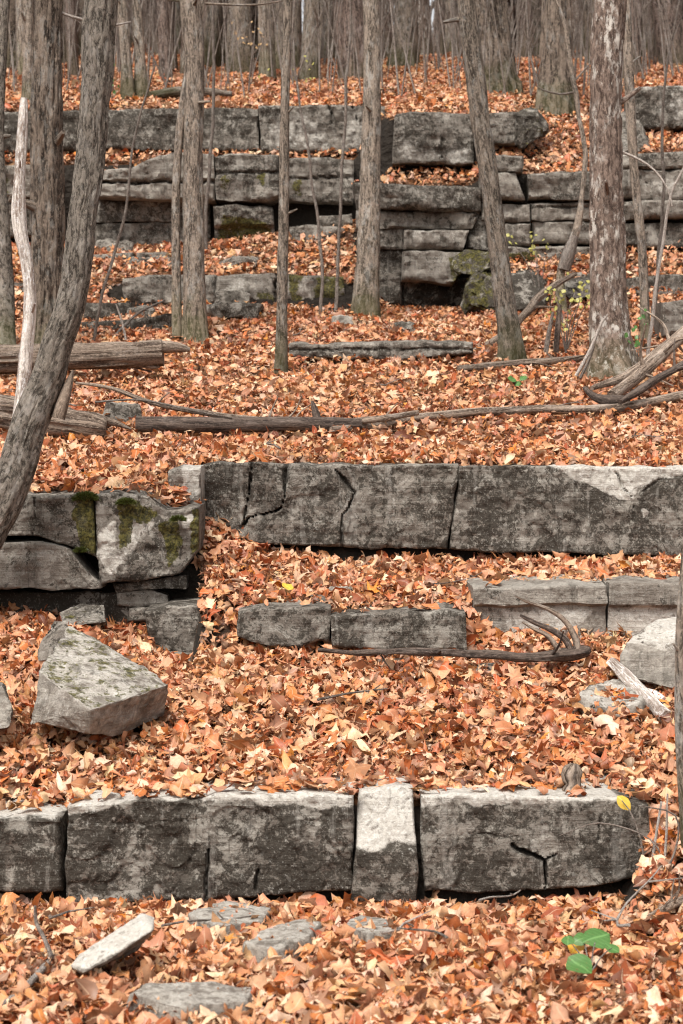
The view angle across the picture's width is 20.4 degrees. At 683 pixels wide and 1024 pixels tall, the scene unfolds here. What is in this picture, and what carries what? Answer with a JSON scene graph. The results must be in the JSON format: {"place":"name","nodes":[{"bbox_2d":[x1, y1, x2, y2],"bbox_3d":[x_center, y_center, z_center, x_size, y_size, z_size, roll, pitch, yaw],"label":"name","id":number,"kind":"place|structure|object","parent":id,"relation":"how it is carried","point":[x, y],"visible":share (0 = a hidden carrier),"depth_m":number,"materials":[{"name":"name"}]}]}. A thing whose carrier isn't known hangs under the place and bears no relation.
{"place":"outdoors","nodes":[
{"label":"outdoors","id":0,"kind":"place"},
{"bbox_2d":[4,110,78,152],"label":"limestone block","id":1,"kind":"structure","parent":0,"point":[70,121],"depth_m":19.69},
{"bbox_2d":[0,46,682,1023],"bbox_3d":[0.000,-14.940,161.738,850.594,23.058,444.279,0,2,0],"label":"ground","id":2,"kind":"structure","parent":0,"point":[302,214],"depth_m":15.26,"materials":[{"name":"soil"}]},
{"bbox_2d":[0,0,15,344],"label":"tree","id":3,"kind":"object","parent":2,"relation":"on","point":[7,315],"visible":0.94,"depth_m":15.29,"materials":[{"name":"grey plant"}]},
{"bbox_2d":[11,97,35,415],"bbox_3d":[-1.919,-1.318,11.304,0.220,2.280,0.144,0,2,0],"label":"dead stem","id":4,"kind":"object","parent":2,"relation":"on","point":[20,232],"visible":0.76,"depth_m":11.28,"materials":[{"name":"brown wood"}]},
{"bbox_2d":[21,0,33,102],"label":"tree","id":5,"kind":"object","parent":2,"relation":"on","point":[27,14],"visible":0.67,"depth_m":20.40,"materials":[{"name":"brown plant"}]},
{"bbox_2d":[0,799,67,892],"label":"limestone block","id":6,"kind":"structure","parent":2,"relation":"on","point":[33,845],"depth_m":7.45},
{"bbox_2d":[0,0,117,549],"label":"tree","id":7,"kind":"object","parent":2,"relation":"on","point":[45,396],"visible":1,"depth_m":9.53,"materials":[{"name":"grey plant"}]},
{"bbox_2d":[8,0,130,343],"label":"tree","id":8,"kind":"object","parent":2,"relation":"on","point":[45,204],"visible":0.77,"depth_m":15.12,"materials":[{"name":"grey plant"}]},
{"bbox_2d":[0,589,148,628],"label":"limestone block","id":9,"kind":"structure","parent":2,"relation":"on","point":[39,600],"depth_m":10.05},
{"bbox_2d":[0,538,106,590],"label":"limestone block","id":10,"kind":"structure","parent":9,"relation":"on","point":[42,563],"depth_m":9.88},
{"bbox_2d":[8,490,99,556],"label":"limestone block","id":11,"kind":"structure","parent":10,"relation":"on","point":[57,516],"depth_m":9.89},
{"bbox_2d":[30,626,167,735],"bbox_3d":[-1.040,0.742,8.306,0.570,0.428,0.955,0,2,0],"label":"boulder","id":12,"kind":"object","parent":2,"relation":"on","point":[87,684],"visible":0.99,"depth_m":8.12,"materials":[{"name":"stone"}]},
{"bbox_2d":[71,913,153,974],"bbox_3d":[-0.750,1.425,6.159,0.300,0.219,0.275,-1,2,-27],"label":"flat stone","id":13,"kind":"object","parent":2,"relation":"on","point":[130,937],"visible":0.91,"depth_m":6.08,"materials":[{"name":"stone"}]},
{"bbox_2d":[92,61,156,340],"bbox_3d":[-1.805,-2.505,15.728,0.562,2.441,0.064,0,2,0],"label":"sapling","id":14,"kind":"object","parent":2,"relation":"on","point":[115,248],"visible":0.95,"depth_m":15.72,"materials":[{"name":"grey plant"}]},
{"bbox_2d":[117,0,135,103],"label":"tree","id":15,"kind":"object","parent":2,"relation":"on","point":[127,86],"visible":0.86,"depth_m":20.49,"materials":[{"name":"brown plant"}]},
{"bbox_2d":[81,313,171,333],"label":"limestone block","id":16,"kind":"structure","parent":2,"relation":"on","point":[159,321],"depth_m":16.43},
{"bbox_2d":[95,222,171,247],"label":"limestone block","id":17,"kind":"structure","parent":2,"relation":"on","point":[149,233],"depth_m":19.40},
{"bbox_2d":[96,200,171,223],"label":"limestone block","id":18,"kind":"structure","parent":17,"relation":"on","point":[109,211],"depth_m":19.35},
{"bbox_2d":[127,607,148,622],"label":"limestone block","id":19,"kind":"structure","parent":2,"relation":"on","point":[135,614],"depth_m":9.99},
{"bbox_2d":[117,589,169,606],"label":"limestone block","id":20,"kind":"structure","parent":19,"relation":"on","point":[141,598],"depth_m":10.03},
{"bbox_2d":[113,575,188,592],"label":"limestone block","id":21,"kind":"structure","parent":20,"relation":"on","point":[178,582],"depth_m":10.02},
{"bbox_2d":[95,488,205,584],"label":"limestone block","id":22,"kind":"structure","parent":21,"relation":"on","point":[143,538],"depth_m":9.93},
{"bbox_2d":[132,0,149,103],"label":"tree","id":23,"kind":"object","parent":2,"relation":"on","point":[140,79],"visible":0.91,"depth_m":20.59,"materials":[{"name":"brown plant"}]},
{"bbox_2d":[106,108,183,152],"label":"limestone block","id":24,"kind":"structure","parent":2,"relation":"on","point":[156,129],"depth_m":19.68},
{"bbox_2d":[156,0,171,82],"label":"tree","id":25,"kind":"object","parent":2,"relation":"on","point":[163,30],"visible":0.68,"depth_m":23.26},
{"bbox_2d":[122,275,216,304],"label":"limestone block","id":26,"kind":"structure","parent":2,"relation":"on","point":[149,288],"depth_m":17.91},
{"bbox_2d":[170,651,190,660],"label":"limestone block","id":27,"kind":"structure","parent":2,"relation":"on","point":[180,652],"depth_m":9.65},
{"bbox_2d":[145,598,234,652],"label":"limestone block","id":28,"kind":"structure","parent":27,"relation":"on","point":[171,624],"depth_m":9.68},
{"bbox_2d":[168,465,204,502],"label":"limestone block","id":29,"kind":"structure","parent":2,"relation":"on","point":[191,478],"depth_m":10.40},
{"bbox_2d":[180,203,210,244],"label":"limestone block","id":30,"kind":"structure","parent":2,"relation":"on","point":[208,219],"depth_m":19.39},
{"bbox_2d":[99,152,216,204],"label":"limestone block","id":31,"kind":"structure","parent":30,"relation":"on","point":[151,180],"depth_m":19.08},
{"bbox_2d":[65,774,353,902],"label":"limestone block","id":32,"kind":"structure","parent":2,"relation":"on","point":[232,841],"depth_m":7.45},
{"bbox_2d":[204,0,215,254],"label":"sapling","id":33,"kind":"object","parent":2,"relation":"on","point":[211,135],"visible":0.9,"depth_m":18.77,"materials":[{"name":"brown plant"}]},
{"bbox_2d":[204,0,223,68],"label":"tree","id":34,"kind":"object","parent":2,"relation":"on","point":[208,21],"visible":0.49,"depth_m":24.96,"materials":[{"name":"brown plant"}]},
{"bbox_2d":[169,0,283,343],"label":"tree","id":35,"kind":"object","parent":2,"relation":"on","point":[191,322],"visible":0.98,"depth_m":15.90,"materials":[{"name":"grey plant"}]},
{"bbox_2d":[202,107,259,152],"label":"limestone block","id":36,"kind":"structure","parent":2,"relation":"on","point":[237,129],"depth_m":19.69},
{"bbox_2d":[206,302,263,319],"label":"limestone block","id":37,"kind":"structure","parent":2,"relation":"on","point":[230,310],"depth_m":17.04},
{"bbox_2d":[225,0,252,74],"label":"tree","id":38,"kind":"object","parent":2,"relation":"on","point":[245,29],"visible":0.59,"depth_m":24.26,"materials":[{"name":"brown plant"}]},
{"bbox_2d":[213,204,274,242],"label":"limestone block","id":39,"kind":"structure","parent":2,"relation":"on","point":[233,220],"depth_m":19.14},
{"bbox_2d":[214,153,278,206],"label":"limestone block","id":40,"kind":"structure","parent":39,"relation":"on","point":[247,179],"depth_m":19.09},
{"bbox_2d":[258,0,276,79],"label":"tree","id":41,"kind":"object","parent":2,"relation":"on","point":[264,63],"visible":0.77,"depth_m":23.36,"materials":[{"name":"brown plant"}]},
{"bbox_2d":[215,273,344,301],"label":"limestone block","id":42,"kind":"structure","parent":2,"relation":"on","point":[258,286],"depth_m":17.95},
{"bbox_2d":[242,919,322,962],"bbox_3d":[-0.175,1.480,6.506,0.214,0.126,0.600,0,2,15],"label":"flat stone","id":43,"kind":"object","parent":2,"relation":"on","point":[280,943],"visible":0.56,"depth_m":6.37,"materials":[{"name":"stone"}]},
{"bbox_2d":[237,595,330,647],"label":"limestone block","id":44,"kind":"structure","parent":2,"relation":"on","point":[291,624],"depth_m":9.39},
{"bbox_2d":[274,0,297,377],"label":"tree","id":45,"kind":"object","parent":2,"relation":"on","point":[281,352],"visible":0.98,"depth_m":14.26,"materials":[{"name":"brown plant"}]},
{"bbox_2d":[273,0,301,68],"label":"tree","id":46,"kind":"object","parent":2,"relation":"on","point":[298,20],"visible":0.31,"depth_m":24.54,"materials":[{"name":"brown plant"}]},
{"bbox_2d":[293,59,323,313],"bbox_3d":[-0.300,-2.948,17.526,0.288,2.434,0.059,0,2,8],"label":"sapling","id":47,"kind":"object","parent":2,"relation":"on","point":[318,223],"visible":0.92,"depth_m":17.51,"materials":[{"name":"brown plant"}]},
{"bbox_2d":[299,0,319,79],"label":"tree","id":48,"kind":"object","parent":2,"relation":"on","point":[311,57],"visible":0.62,"depth_m":23.32,"materials":[{"name":"brown plant"}]},
{"bbox_2d":[258,105,384,155],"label":"limestone block","id":49,"kind":"structure","parent":2,"relation":"on","point":[324,125],"depth_m":19.63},
{"bbox_2d":[289,157,353,205],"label":"limestone block","id":50,"kind":"structure","parent":2,"relation":"on","point":[326,176],"depth_m":19.25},
{"bbox_2d":[201,461,458,549],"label":"limestone block","id":51,"kind":"structure","parent":2,"relation":"on","point":[373,507],"depth_m":10.73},
{"bbox_2d":[17,103,653,810],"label":"leaf litter","id":52,"kind":"object","parent":2,"relation":"on","point":[181,787],"visible":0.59,"depth_m":7.59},
{"bbox_2d":[0,428,682,1023],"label":"leaf litter","id":53,"kind":"object","parent":2,"relation":"on","point":[492,962],"visible":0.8,"depth_m":8.00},
{"bbox_2d":[0,394,130,438],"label":"log","id":54,"kind":"object","parent":53,"relation":"on","point":[84,423],"visible":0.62,"depth_m":11.47,"materials":[{"name":"brown wood"}]},
{"bbox_2d":[60,603,106,628],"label":"boulder","id":55,"kind":"object","parent":53,"relation":"on","point":[90,615],"visible":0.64,"depth_m":9.72,"materials":[{"name":"stone"}]},
{"bbox_2d":[126,981,252,1023],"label":"flat stone","id":56,"kind":"object","parent":53,"relation":"on","point":[210,996],"visible":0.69,"depth_m":5.73,"materials":[{"name":"stone"}]},
{"bbox_2d":[188,901,271,943],"bbox_3d":[-0.415,1.512,6.986,0.323,0.161,0.779,0,2,0],"label":"flat stone","id":57,"kind":"object","parent":53,"relation":"on","point":[228,912],"visible":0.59,"depth_m":6.95,"materials":[{"name":"stone"}]},
{"bbox_2d":[318,595,591,669],"bbox_3d":[0.539,0.575,9.001,1.304,0.354,0.164,0,2,0],"label":"fallen branch","id":58,"kind":"object","parent":53,"relation":"on","point":[577,650],"visible":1,"depth_m":9.03,"materials":[{"name":"brown wood"}]},
{"bbox_2d":[561,928,619,973],"bbox_3d":[0.783,1.439,6.163,0.178,0.119,0.275,1,2,38],"label":"seedling","id":59,"kind":"object","parent":53,"relation":"on","point":[578,962],"visible":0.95,"depth_m":6.20,"materials":[{"name":"green plant"}]},
{"bbox_2d":[606,657,670,721],"bbox_3d":[1.357,0.811,8.713,0.075,0.237,0.537,-1,2,-20],"label":"fallen branch","id":60,"kind":"object","parent":53,"relation":"on","point":[627,677],"visible":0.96,"depth_m":8.68,"materials":[{"name":"grey wood"}]},
{"bbox_2d":[620,617,675,687],"bbox_3d":[1.582,0.662,9.110,0.587,0.328,0.591,0,2,0],"label":"boulder","id":61,"kind":"object","parent":53,"relation":"on","point":[647,654],"visible":0.83,"depth_m":8.89,"materials":[{"name":"stone"}]},
{"bbox_2d":[0,54,682,450],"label":"leaf litter","id":62,"kind":"object","parent":2,"relation":"on","point":[312,382],"visible":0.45,"depth_m":15.81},
{"bbox_2d":[0,339,190,373],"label":"log","id":63,"kind":"object","parent":62,"relation":"on","point":[147,354],"visible":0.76,"depth_m":13.88,"materials":[{"name":"brown wood"}]},
{"bbox_2d":[135,416,361,432],"bbox_3d":[-0.579,-0.547,11.879,1.414,0.103,0.106,0,2,0],"label":"log","id":64,"kind":"object","parent":62,"relation":"on","point":[180,424],"visible":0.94,"depth_m":11.84,"materials":[{"name":"brown wood"}]},
{"bbox_2d":[75,382,418,423],"bbox_3d":[-0.632,-0.685,11.998,2.229,0.294,0.299,0,2,8],"label":"fallen branch","id":65,"kind":"object","parent":64,"relation":"on","point":[381,418],"visible":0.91,"depth_m":11.96,"materials":[{"name":"brown wood"}]},
{"bbox_2d":[607,306,682,394],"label":"fallen branch","id":66,"kind":"object","parent":62,"relation":"on","point":[654,360],"visible":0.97,"depth_m":13.31,"materials":[{"name":"brown wood"}]},
{"bbox_2d":[334,0,351,312],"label":"sapling","id":67,"kind":"object","parent":2,"relation":"on","point":[341,179],"visible":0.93,"depth_m":17.49,"materials":[{"name":"brown plant"}]},
{"bbox_2d":[8,0,682,98],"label":"trees","id":68,"kind":"object","parent":2,"relation":"on","point":[577,41],"visible":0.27,"depth_m":22.29,"materials":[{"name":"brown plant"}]},
{"bbox_2d":[333,0,363,78],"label":"tree","id":69,"kind":"object","parent":2,"relation":"on","point":[357,12],"visible":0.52,"depth_m":23.13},
{"bbox_2d":[350,0,380,321],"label":"tree","id":70,"kind":"object","parent":2,"relation":"on","point":[365,298],"visible":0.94,"depth_m":17.34,"materials":[{"name":"brown plant"}]},
{"bbox_2d":[288,339,472,361],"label":"limestone block","id":71,"kind":"structure","parent":2,"relation":"on","point":[383,349],"depth_m":14.84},
{"bbox_2d":[350,775,418,901],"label":"limestone block","id":72,"kind":"structure","parent":2,"relation":"on","point":[385,862],"depth_m":7.42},
{"bbox_2d":[379,250,401,305],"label":"limestone block","id":73,"kind":"structure","parent":2,"relation":"on","point":[390,286],"depth_m":18.57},
{"bbox_2d":[331,598,466,649],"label":"limestone block","id":74,"kind":"structure","parent":2,"relation":"on","point":[443,626],"depth_m":9.37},
{"bbox_2d":[385,0,419,69],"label":"tree","id":75,"kind":"object","parent":2,"relation":"on","point":[400,54],"visible":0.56,"depth_m":25.16,"materials":[{"name":"brown plant"}]},
{"bbox_2d":[392,111,473,167],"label":"limestone block","id":76,"kind":"structure","parent":2,"relation":"on","point":[433,139],"depth_m":18.91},
{"bbox_2d":[402,278,466,312],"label":"limestone block","id":77,"kind":"structure","parent":2,"relation":"on","point":[420,294],"depth_m":18.63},
{"bbox_2d":[401,250,460,286],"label":"limestone block","id":78,"kind":"structure","parent":77,"relation":"on","point":[431,266],"depth_m":18.34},
{"bbox_2d":[403,230,468,251],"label":"limestone block","id":79,"kind":"structure","parent":78,"relation":"on","point":[440,240],"depth_m":18.35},
{"bbox_2d":[356,210,479,232],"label":"limestone block","id":80,"kind":"structure","parent":79,"relation":"on","point":[425,220],"depth_m":18.47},
{"bbox_2d":[352,182,480,212],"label":"limestone block","id":81,"kind":"structure","parent":80,"relation":"on","point":[427,198],"depth_m":18.35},
{"bbox_2d":[460,269,494,314],"bbox_3d":[1.352,-2.090,17.960,0.469,0.504,0.779,0,2,0],"label":"boulder","id":82,"kind":"object","parent":2,"relation":"on","point":[478,294],"visible":0.56,"depth_m":17.73,"materials":[{"name":"stone"}]},
{"bbox_2d":[451,249,490,273],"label":"boulder","id":83,"kind":"object","parent":82,"relation":"on","point":[467,261],"visible":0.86,"depth_m":18.00,"materials":[{"name":"stone"}]},
{"bbox_2d":[443,0,526,360],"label":"tree","id":84,"kind":"object","parent":2,"relation":"on","point":[510,341],"visible":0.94,"depth_m":14.80,"materials":[{"name":"brown plant"}]},
{"bbox_2d":[475,0,523,96],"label":"tree","id":85,"kind":"object","parent":2,"relation":"on","point":[513,80],"visible":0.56,"depth_m":21.25,"materials":[{"name":"brown plant"}]},
{"bbox_2d":[329,391,682,432],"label":"fallen branch","id":86,"kind":"object","parent":2,"relation":"on","point":[558,409],"visible":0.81,"depth_m":12.60,"materials":[{"name":"brown wood"}]},
{"bbox_2d":[456,351,584,371],"bbox_3d":[1.431,-1.061,14.547,1.198,0.379,0.399,-1,2,-34],"label":"fallen branch","id":87,"kind":"object","parent":2,"relation":"on","point":[551,360],"visible":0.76,"depth_m":14.52,"materials":[{"name":"brown wood"}]},
{"bbox_2d":[473,272,576,351],"bbox_3d":[1.527,-1.673,16.086,0.343,0.870,2.022,1,2,36],"label":"fallen branch","id":88,"kind":"object","parent":2,"relation":"on","point":[531,306],"visible":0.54,"depth_m":16.24,"materials":[{"name":"brown wood"}]},
{"bbox_2d":[511,270,548,311],"bbox_3d":[1.700,-2.062,17.802,0.522,0.471,0.764,0,2,0],"label":"boulder","id":89,"kind":"object","parent":2,"relation":"on","point":[526,290],"visible":0.5,"depth_m":17.61,"materials":[{"name":"stone"}]},
{"bbox_2d":[514,107,548,148],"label":"boulder","id":90,"kind":"object","parent":2,"relation":"on","point":[531,124],"visible":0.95,"depth_m":19.04,"materials":[{"name":"stone"}]},
{"bbox_2d":[419,768,650,892],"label":"limestone block","id":91,"kind":"structure","parent":2,"relation":"on","point":[482,840],"depth_m":7.46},
{"bbox_2d":[466,574,607,637],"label":"limestone block","id":92,"kind":"structure","parent":2,"relation":"on","point":[579,604],"depth_m":9.72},
{"bbox_2d":[487,246,589,261],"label":"limestone block","id":93,"kind":"structure","parent":2,"relation":"on","point":[514,252],"depth_m":18.43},
{"bbox_2d":[505,223,530,247],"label":"limestone block","id":94,"kind":"structure","parent":93,"relation":"on","point":[519,233],"depth_m":18.45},
{"bbox_2d":[480,203,529,223],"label":"limestone block","id":95,"kind":"structure","parent":94,"relation":"on","point":[515,214],"depth_m":18.44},
{"bbox_2d":[478,172,524,202],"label":"limestone block","id":96,"kind":"structure","parent":95,"relation":"on","point":[510,189],"depth_m":18.37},
{"bbox_2d":[531,222,589,244],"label":"limestone block","id":97,"kind":"structure","parent":93,"relation":"on","point":[554,232],"depth_m":18.47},
{"bbox_2d":[529,202,589,222],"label":"limestone block","id":98,"kind":"structure","parent":97,"relation":"on","point":[541,212],"depth_m":18.46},
{"bbox_2d":[524,171,589,202],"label":"limestone block","id":99,"kind":"structure","parent":98,"relation":"on","point":[558,187],"depth_m":18.39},
{"bbox_2d":[535,0,575,116],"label":"tree","id":100,"kind":"object","parent":2,"relation":"on","point":[554,74],"visible":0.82,"depth_m":20.60,"materials":[{"name":"brown plant"}]},
{"bbox_2d":[536,0,589,317],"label":"tree","id":101,"kind":"object","parent":2,"relation":"on","point":[566,260],"visible":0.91,"depth_m":17.29,"materials":[{"name":"brown plant"}]},
{"bbox_2d":[449,463,682,555],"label":"limestone block","id":102,"kind":"structure","parent":2,"relation":"on","point":[599,510],"depth_m":10.72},
{"bbox_2d":[577,679,645,720],"bbox_3d":[1.254,0.858,8.652,0.439,0.156,0.312,-1,2,-28],"label":"flat stone","id":103,"kind":"object","parent":2,"relation":"on","point":[587,700],"visible":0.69,"depth_m":8.56,"materials":[{"name":"stone"}]},
{"bbox_2d":[584,0,672,386],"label":"tree","id":104,"kind":"object","parent":2,"relation":"on","point":[611,356],"visible":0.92,"depth_m":14.01,"materials":[{"name":"brown plant"}]},
{"bbox_2d":[623,0,649,347],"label":"tree","id":105,"kind":"object","parent":2,"relation":"on","point":[628,62],"visible":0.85,"depth_m":15.60,"materials":[{"name":"brown plant"}]},
{"bbox_2d":[602,573,678,638],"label":"limestone block","id":106,"kind":"structure","parent":2,"relation":"on","point":[636,604],"depth_m":9.71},
{"bbox_2d":[624,86,682,130],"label":"limestone block","id":107,"kind":"structure","parent":2,"relation":"on","point":[648,103],"depth_m":19.56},
{"bbox_2d":[625,223,682,248],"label":"limestone block","id":108,"kind":"structure","parent":2,"relation":"on","point":[674,234],"depth_m":18.50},
{"bbox_2d":[623,200,682,221],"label":"limestone block","id":109,"kind":"structure","parent":108,"relation":"on","point":[651,209],"depth_m":18.40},
{"bbox_2d":[622,169,682,200],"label":"limestone block","id":110,"kind":"structure","parent":109,"relation":"on","point":[651,185],"depth_m":18.42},
{"bbox_2d":[623,151,682,170],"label":"limestone block","id":111,"kind":"structure","parent":110,"relation":"on","point":[673,160],"depth_m":18.40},
{"bbox_2d":[626,274,682,295],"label":"limestone block","id":112,"kind":"structure","parent":2,"relation":"on","point":[674,282],"depth_m":17.57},
{"bbox_2d":[648,0,682,64],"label":"tree","id":113,"kind":"object","parent":2,"relation":"on","point":[678,41],"visible":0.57,"depth_m":24.09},
{"bbox_2d":[651,300,682,337],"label":"limestone block","id":114,"kind":"structure","parent":2,"relation":"on","point":[669,315],"depth_m":15.57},
{"bbox_2d":[656,0,680,303],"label":"sapling","id":115,"kind":"object","parent":2,"relation":"on","point":[662,164],"visible":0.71,"depth_m":16.10,"materials":[{"name":"brown plant"}]},
{"bbox_2d":[673,544,682,861],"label":"tree","id":116,"kind":"object","parent":2,"relation":"on","point":[678,690],"visible":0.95,"depth_m":7.32,"materials":[{"name":"brown plant"}]},
{"bbox_2d":[489,112,515,147],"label":"limestone block","id":117,"kind":"structure","parent":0,"point":[503,132],"depth_m":18.96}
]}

